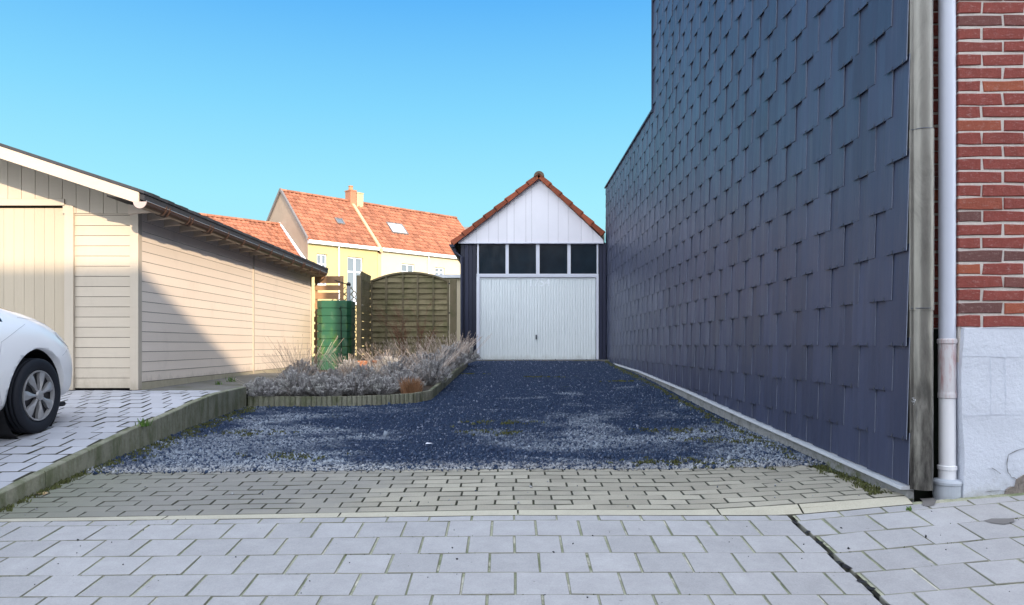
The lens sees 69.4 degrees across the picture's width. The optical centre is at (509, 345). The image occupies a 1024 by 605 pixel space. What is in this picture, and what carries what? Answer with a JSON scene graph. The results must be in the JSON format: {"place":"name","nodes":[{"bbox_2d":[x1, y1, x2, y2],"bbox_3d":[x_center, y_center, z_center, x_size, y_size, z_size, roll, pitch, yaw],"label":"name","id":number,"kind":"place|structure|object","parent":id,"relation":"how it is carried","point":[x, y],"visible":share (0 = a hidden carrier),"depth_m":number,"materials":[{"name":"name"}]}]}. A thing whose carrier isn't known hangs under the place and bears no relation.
{"place":"outdoors","nodes":[
{"label":"outdoors","id":0,"kind":"place"},
{"bbox_2d":[0,390,218,488],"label":"forecourt","id":1,"kind":"structure","parent":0,"point":[84,419],"depth_m":6.45,"materials":[{"name":"concrete paving blocks"}]},
{"bbox_2d":[0,307,72,438],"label":"parked car","id":2,"kind":"object","parent":1,"relation":"on","point":[36,368],"visible":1,"depth_m":5.98,"materials":[{"name":"white paint"}]},
{"bbox_2d":[146,373,313,390],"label":"garden path","id":3,"kind":"structure","parent":0,"point":[209,384],"depth_m":9.43,"materials":[{"name":"concrete"}]},
{"bbox_2d":[197,212,305,258],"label":"terraced house","id":4,"kind":"structure","parent":0,"point":[275,234],"depth_m":40.43,"materials":[{"name":"orange tile"}]},
{"bbox_2d":[0,0,650,242],"label":"sky","id":5,"kind":"structure","parent":0,"point":[216,107],"materials":[{"name":"blue"}]},
{"bbox_2d":[345,186,464,276],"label":"terraced house","id":6,"kind":"structure","parent":0,"point":[407,240],"depth_m":45.94,"materials":[{"name":"orange ceramic"}]},
{"bbox_2d":[402,264,412,271],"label":"window","id":7,"kind":"structure","parent":6,"relation":"in","point":[405,267],"depth_m":44.78,"materials":[{"name":"white glass"}]},
{"bbox_2d":[435,267,443,273],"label":"window","id":8,"kind":"structure","parent":6,"relation":"in","point":[437,270],"depth_m":46.52,"materials":[{"name":"white glass"}]},
{"bbox_2d":[246,356,626,469],"bbox_3d":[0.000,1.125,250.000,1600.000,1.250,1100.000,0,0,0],"label":"ground","id":9,"kind":"structure","parent":0,"point":[284,384],"depth_m":12.32,"materials":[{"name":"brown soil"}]},
{"bbox_2d":[0,387,245,508],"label":"forecourt kerb","id":10,"kind":"structure","parent":9,"relation":"on","point":[202,409],"depth_m":6.15,"materials":[{"name":"concrete"}]},
{"bbox_2d":[135,418,153,426],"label":"weed","id":11,"kind":"object","parent":10,"relation":"on","point":[142,423],"visible":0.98,"depth_m":6.34,"materials":[{"name":"green plant"}]},
{"bbox_2d":[0,143,327,390],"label":"timber shed","id":12,"kind":"structure","parent":9,"relation":"on","point":[114,285],"depth_m":8.43,"materials":[{"name":"beige wood"}]},
{"bbox_2d":[0,207,63,339],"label":"garage door","id":13,"kind":"structure","parent":12,"relation":"in","point":[31,238],"depth_m":8.43,"materials":[{"name":"beige plastic"}]},
{"bbox_2d":[266,188,379,355],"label":"terraced house","id":14,"kind":"structure","parent":9,"relation":"on","point":[333,236],"depth_m":42.01,"materials":[{"name":"orange ceramic"}]},
{"bbox_2d":[317,254,325,284],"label":"window","id":15,"kind":"structure","parent":14,"relation":"in","point":[321,258],"depth_m":40.69,"materials":[{"name":"white glass"}]},
{"bbox_2d":[348,257,361,304],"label":"window","id":16,"kind":"structure","parent":14,"relation":"in","point":[354,264],"depth_m":42.15,"materials":[{"name":"white glass"}]},
{"bbox_2d":[314,276,343,365],"bbox_3d":[-3.894,-0.456,15.970,0.641,2.076,0.073,0,0,3],"label":"pallet screen","id":17,"kind":"object","parent":9,"relation":"on","point":[326,279],"visible":0.48,"depth_m":15.95,"materials":[{"name":"brown wood"}]},
{"bbox_2d":[357,275,361,360],"bbox_3d":[-2.953,-0.362,14.550,0.087,2.024,0.100,0,0,0],"label":"fence post","id":18,"kind":"object","parent":9,"relation":"on","point":[359,312],"visible":0.81,"depth_m":14.50,"materials":[{"name":"brown wood"}]},
{"bbox_2d":[261,360,459,395],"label":"bed soil","id":19,"kind":"structure","parent":9,"relation":"on","point":[426,387],"depth_m":9.82,"materials":[{"name":"brown soil"}]},
{"bbox_2d":[233,376,285,397],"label":"lavender shrub","id":20,"kind":"object","parent":19,"relation":"on","point":[259,383],"visible":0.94,"depth_m":8.96,"materials":[{"name":"grey plant"}]},
{"bbox_2d":[245,369,328,395],"bbox_3d":[-2.725,0.472,9.157,0.982,0.360,0.838,0,0,4],"label":"lavender shrub","id":21,"kind":"object","parent":19,"relation":"on","point":[294,379],"visible":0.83,"depth_m":9.13,"materials":[{"name":"grey plant"}]},
{"bbox_2d":[258,343,322,387],"bbox_3d":[-2.964,0.293,10.045,0.820,0.644,0.921,0,0,-11],"label":"lavender shrub","id":22,"kind":"object","parent":19,"relation":"on","point":[283,372],"visible":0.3,"depth_m":9.99,"materials":[{"name":"grey plant"}]},
{"bbox_2d":[264,334,343,376],"bbox_3d":[-3.073,0.210,10.945,1.067,0.745,0.949,0,0,-31],"label":"lavender shrub","id":23,"kind":"object","parent":19,"relation":"on","point":[309,367],"visible":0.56,"depth_m":10.86,"materials":[{"name":"grey plant"}]},
{"bbox_2d":[282,372,351,395],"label":"lavender shrub","id":24,"kind":"object","parent":19,"relation":"on","point":[326,385],"visible":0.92,"depth_m":9.19,"materials":[{"name":"grey plant"}]},
{"bbox_2d":[308,348,360,388],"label":"lavender shrub","id":25,"kind":"object","parent":19,"relation":"on","point":[331,371],"visible":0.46,"depth_m":10.16,"materials":[{"name":"grey plant"}]},
{"bbox_2d":[317,300,354,369],"bbox_3d":[-3.623,-0.217,15.492,0.707,1.435,0.653,0,0,0],"label":"water tank","id":26,"kind":"object","parent":19,"relation":"on","point":[335,318],"visible":0.86,"depth_m":15.18,"materials":[{"name":"green plastic"}]},
{"bbox_2d":[335,280,350,300],"bbox_3d":[-3.575,-0.454,15.860,0.353,1.908,0.097,0,0,0],"label":"vent pipe","id":27,"kind":"object","parent":26,"relation":"on","point":[348,284],"visible":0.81,"depth_m":15.82,"materials":[{"name":"black plastic"}]},
{"bbox_2d":[320,352,368,378],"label":"lavender shrub","id":28,"kind":"object","parent":19,"relation":"on","point":[340,367],"visible":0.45,"depth_m":11.53,"materials":[{"name":"grey plant"}]},
{"bbox_2d":[332,286,356,358],"bbox_3d":[-3.658,-0.425,16.400,0.664,1.764,0.032,0,0,0],"label":"lattice trellis","id":29,"kind":"object","parent":19,"relation":"on","point":[354,309],"visible":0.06,"depth_m":16.40,"materials":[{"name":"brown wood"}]},
{"bbox_2d":[316,372,380,395],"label":"lavender shrub","id":30,"kind":"object","parent":19,"relation":"on","point":[354,382],"visible":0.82,"depth_m":9.40,"materials":[{"name":"grey plant"}]},
{"bbox_2d":[338,356,394,379],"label":"lavender shrub","id":31,"kind":"object","parent":19,"relation":"on","point":[363,370],"visible":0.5,"depth_m":10.43,"materials":[{"name":"grey plant"}]},
{"bbox_2d":[359,343,395,368],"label":"lavender shrub","id":32,"kind":"object","parent":19,"relation":"on","point":[370,361],"visible":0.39,"depth_m":13.13,"materials":[{"name":"grey plant"}]},
{"bbox_2d":[358,373,399,394],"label":"lavender shrub","id":33,"kind":"object","parent":19,"relation":"on","point":[379,382],"visible":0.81,"depth_m":9.53,"materials":[{"name":"grey plant"}]},
{"bbox_2d":[370,340,402,357],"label":"lavender shrub","id":34,"kind":"object","parent":19,"relation":"on","point":[389,352],"visible":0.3,"depth_m":14.43,"materials":[{"name":"grey plant"}]},
{"bbox_2d":[357,347,417,375],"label":"lavender shrub","id":35,"kind":"object","parent":19,"relation":"on","point":[378,365],"visible":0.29,"depth_m":11.73,"materials":[{"name":"grey plant"}]},
{"bbox_2d":[358,353,419,382],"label":"lavender shrub","id":36,"kind":"object","parent":19,"relation":"on","point":[388,369],"visible":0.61,"depth_m":10.53,"materials":[{"name":"grey plant"}]},
{"bbox_2d":[366,297,444,356],"bbox_3d":[-2.082,-0.368,15.025,1.624,1.548,1.057,0,0,-23],"label":"bare twig bush","id":37,"kind":"object","parent":19,"relation":"on","point":[403,338],"visible":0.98,"depth_m":14.93,"materials":[{"name":"brown plant"}]},
{"bbox_2d":[378,368,432,391],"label":"lavender shrub","id":38,"kind":"object","parent":19,"relation":"on","point":[400,374],"visible":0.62,"depth_m":9.86,"materials":[{"name":"grey plant"}]},
{"bbox_2d":[385,339,427,366],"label":"lavender shrub","id":39,"kind":"object","parent":19,"relation":"on","point":[403,359],"visible":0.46,"depth_m":12.89,"materials":[{"name":"grey plant"}]},
{"bbox_2d":[396,376,424,393],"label":"dry grass tuft","id":40,"kind":"object","parent":19,"relation":"on","point":[410,386],"visible":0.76,"depth_m":9.58,"materials":[{"name":"brown plant"}]},
{"bbox_2d":[396,334,439,359],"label":"lavender shrub","id":41,"kind":"object","parent":19,"relation":"on","point":[417,349],"visible":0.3,"depth_m":14.02,"materials":[{"name":"grey plant"}]},
{"bbox_2d":[394,350,461,385],"bbox_3d":[-1.171,0.319,10.778,1.054,0.529,0.951,0,0,-26],"label":"lavender shrub","id":42,"kind":"object","parent":19,"relation":"on","point":[429,367],"visible":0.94,"depth_m":10.69,"materials":[{"name":"grey plant"}]},
{"bbox_2d":[401,344,463,378],"bbox_3d":[-1.233,0.247,11.607,1.047,0.582,1.159,0,0,0],"label":"lavender shrub","id":43,"kind":"object","parent":19,"relation":"on","point":[430,355],"visible":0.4,"depth_m":11.57,"materials":[{"name":"grey plant"}]},
{"bbox_2d":[412,334,470,370],"bbox_3d":[-1.192,0.150,12.641,0.976,0.682,0.869,0,0,-32],"label":"lavender shrub","id":44,"kind":"object","parent":19,"relation":"on","point":[444,360],"visible":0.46,"depth_m":12.55,"materials":[{"name":"grey plant"}]},
{"bbox_2d":[413,335,475,367],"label":"lavender shrub","id":45,"kind":"object","parent":19,"relation":"on","point":[462,356],"visible":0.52,"depth_m":13.56,"materials":[{"name":"grey plant"}]},
{"bbox_2d":[427,330,481,364],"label":"lavender shrub","id":46,"kind":"object","parent":19,"relation":"on","point":[466,355],"visible":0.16,"depth_m":14.54,"materials":[{"name":"grey plant"}]},
{"bbox_2d":[433,333,489,362],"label":"lavender shrub","id":47,"kind":"object","parent":19,"relation":"on","point":[471,353],"visible":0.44,"depth_m":15.22,"materials":[{"name":"grey plant"}]},
{"bbox_2d":[360,271,370,360],"bbox_3d":[-2.942,-0.482,15.125,0.045,1.965,1.030,0,0,0],"label":"narrow fence panel","id":48,"kind":"object","parent":9,"relation":"on","point":[366,301],"visible":0.84,"depth_m":15.16,"materials":[{"name":"brown wood"}]},
{"bbox_2d":[370,272,449,358],"bbox_3d":[-2.112,-0.482,15.695,1.747,2.164,0.080,0,0,0],"label":"arched fence panel","id":49,"kind":"object","parent":9,"relation":"on","point":[420,291],"visible":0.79,"depth_m":15.70,"materials":[{"name":"brown wood"}]},
{"bbox_2d":[432,274,459,345],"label":"flat roofed shed","id":50,"kind":"structure","parent":9,"relation":"on","point":[451,276],"depth_m":24.00,"materials":[{"name":"metal"}]},
{"bbox_2d":[450,279,456,345],"bbox_3d":[-1.190,-0.373,15.710,0.137,2.046,0.120,0,0,0],"label":"fence post","id":51,"kind":"object","parent":9,"relation":"on","point":[453,306],"visible":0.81,"depth_m":15.65,"materials":[{"name":"brown wood"}]},
{"bbox_2d":[0,496,912,521],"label":"edging band","id":52,"kind":"object","parent":9,"relation":"on","point":[790,511],"visible":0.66,"depth_m":4.32,"materials":[{"name":"concrete"}]},
{"bbox_2d":[604,0,1023,501],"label":"brick house","id":53,"kind":"structure","parent":9,"relation":"on","point":[771,207],"depth_m":5.37,"materials":[{"name":"tile"}]},
{"bbox_2d":[932,0,962,499],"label":"downpipe","id":54,"kind":"object","parent":53,"relation":"attached to","point":[947,484],"visible":0.89,"depth_m":4.36,"materials":[{"name":"plastic"}]},
{"bbox_2d":[0,465,904,518],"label":"clinker strip","id":55,"kind":"object","parent":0,"point":[159,494],"visible":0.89,"depth_m":4.81,"materials":[{"name":"grey brick"}]},
{"bbox_2d":[25,475,859,514],"bbox_3d":[-0.315,0.947,4.809,5.187,0.136,0.783,0,0,0],"label":"scattered grit","id":56,"kind":"object","parent":55,"relation":"on","point":[518,502],"visible":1,"depth_m":4.78,"materials":[{"name":"stone"}]},
{"bbox_2d":[89,460,811,474],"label":"loose gravel","id":57,"kind":"structure","parent":55,"relation":"on","point":[437,465],"depth_m":5.46,"materials":[{"name":"grey gravel"}]},
{"bbox_2d":[397,466,911,513],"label":"strip joint sand","id":58,"kind":"structure","parent":55,"relation":"on","point":[833,470],"depth_m":5.00,"materials":[{"name":"grey sand"}]},
{"bbox_2d":[79,359,826,472],"bbox_3d":[-0.385,0.635,11.550,5.570,0.600,12.220,0,0,0],"label":"gravel base","id":59,"kind":"object","parent":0,"point":[451,434],"visible":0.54,"depth_m":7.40,"materials":[{"name":"grey gravel"}]},
{"bbox_2d":[248,362,467,406],"bbox_3d":[-1.202,0.573,11.962,1.766,0.500,7.105,0,0,18],"label":"bed edging","id":60,"kind":"object","parent":59,"relation":"on","point":[370,400],"visible":0.57,"depth_m":9.08,"materials":[{"name":"concrete"}]},
{"bbox_2d":[0,360,892,511],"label":"moss","id":61,"kind":"object","parent":59,"relation":"on","point":[842,476],"visible":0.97,"depth_m":6.22,"materials":[{"name":"green plant"}]},
{"bbox_2d":[472,360,609,360],"bbox_3d":[0.726,0.447,17.383,3.184,0.216,0.606,0,0,0],"label":"garage threshold","id":62,"kind":"object","parent":59,"relation":"on","point":[542,360],"visible":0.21,"depth_m":17.08,"materials":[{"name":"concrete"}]},
{"bbox_2d":[0,493,1023,604],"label":"pavement","id":63,"kind":"structure","parent":0,"point":[952,576],"depth_m":3.63,"materials":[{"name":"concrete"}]},
{"bbox_2d":[2,517,1017,594],"bbox_3d":[-0.171,1.035,3.259,6.710,0.361,1.894,0,0,0],"label":"joint moss","id":64,"kind":"object","parent":63,"relation":"on","point":[523,594],"visible":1,"depth_m":3.72,"materials":[{"name":"green plant"}]},
{"bbox_2d":[27,511,1018,597],"bbox_3d":[-0.096,1.046,3.461,6.172,0.262,1.668,0,0,0],"label":"pavement grit","id":65,"kind":"object","parent":63,"relation":"on","point":[552,551],"visible":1,"depth_m":3.74,"materials":[{"name":"black stone"}]},
{"bbox_2d":[792,522,879,601],"bbox_3d":[1.620,1.152,3.140,0.060,0.273,2.380,0,0,0],"label":"drainage gap","id":66,"kind":"object","parent":63,"relation":"on","point":[833,559],"visible":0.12,"depth_m":3.75,"materials":[{"name":"black"}]},
{"bbox_2d":[792,520,889,604],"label":"leaf litter","id":67,"kind":"object","parent":66,"relation":"on","point":[846,566],"visible":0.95,"depth_m":3.55,"materials":[{"name":"brown plant"}]},
{"bbox_2d":[920,498,935,506],"bbox_3d":[2.429,0.908,4.280,0.085,0.024,0.159,0,0,25],"label":"stain patch","id":68,"kind":"object","parent":63,"relation":"on","point":[927,502],"visible":1,"depth_m":4.29,"materials":[{"name":"grey concrete"}]},
{"bbox_2d":[984,518,1013,523],"bbox_3d":[2.615,0.931,3.931,0.152,0.016,0.089,0,0,-19],"label":"stain patch","id":69,"kind":"object","parent":63,"relation":"on","point":[1001,520],"visible":1,"depth_m":3.93,"materials":[{"name":"grey concrete"}]},
{"bbox_2d":[449,171,605,359],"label":"garage","id":70,"kind":"structure","parent":0,"point":[530,254],"depth_m":17.72,"materials":[{"name":"white wood"}]},
{"bbox_2d":[476,244,598,275],"bbox_3d":[0.674,-2.055,17.728,2.922,0.789,0.068,0,0,0],"label":"window frame","id":71,"kind":"structure","parent":70,"relation":"in","point":[521,259],"depth_m":17.73,"materials":[{"name":"white plastic"}]},
{"bbox_2d":[480,278,595,359],"bbox_3d":[0.681,-0.631,17.705,2.765,1.967,0.091,0,0,0],"label":"garage door","id":72,"kind":"structure","parent":70,"relation":"in","point":[522,318],"depth_m":17.72,"materials":[{"name":"white metal"}]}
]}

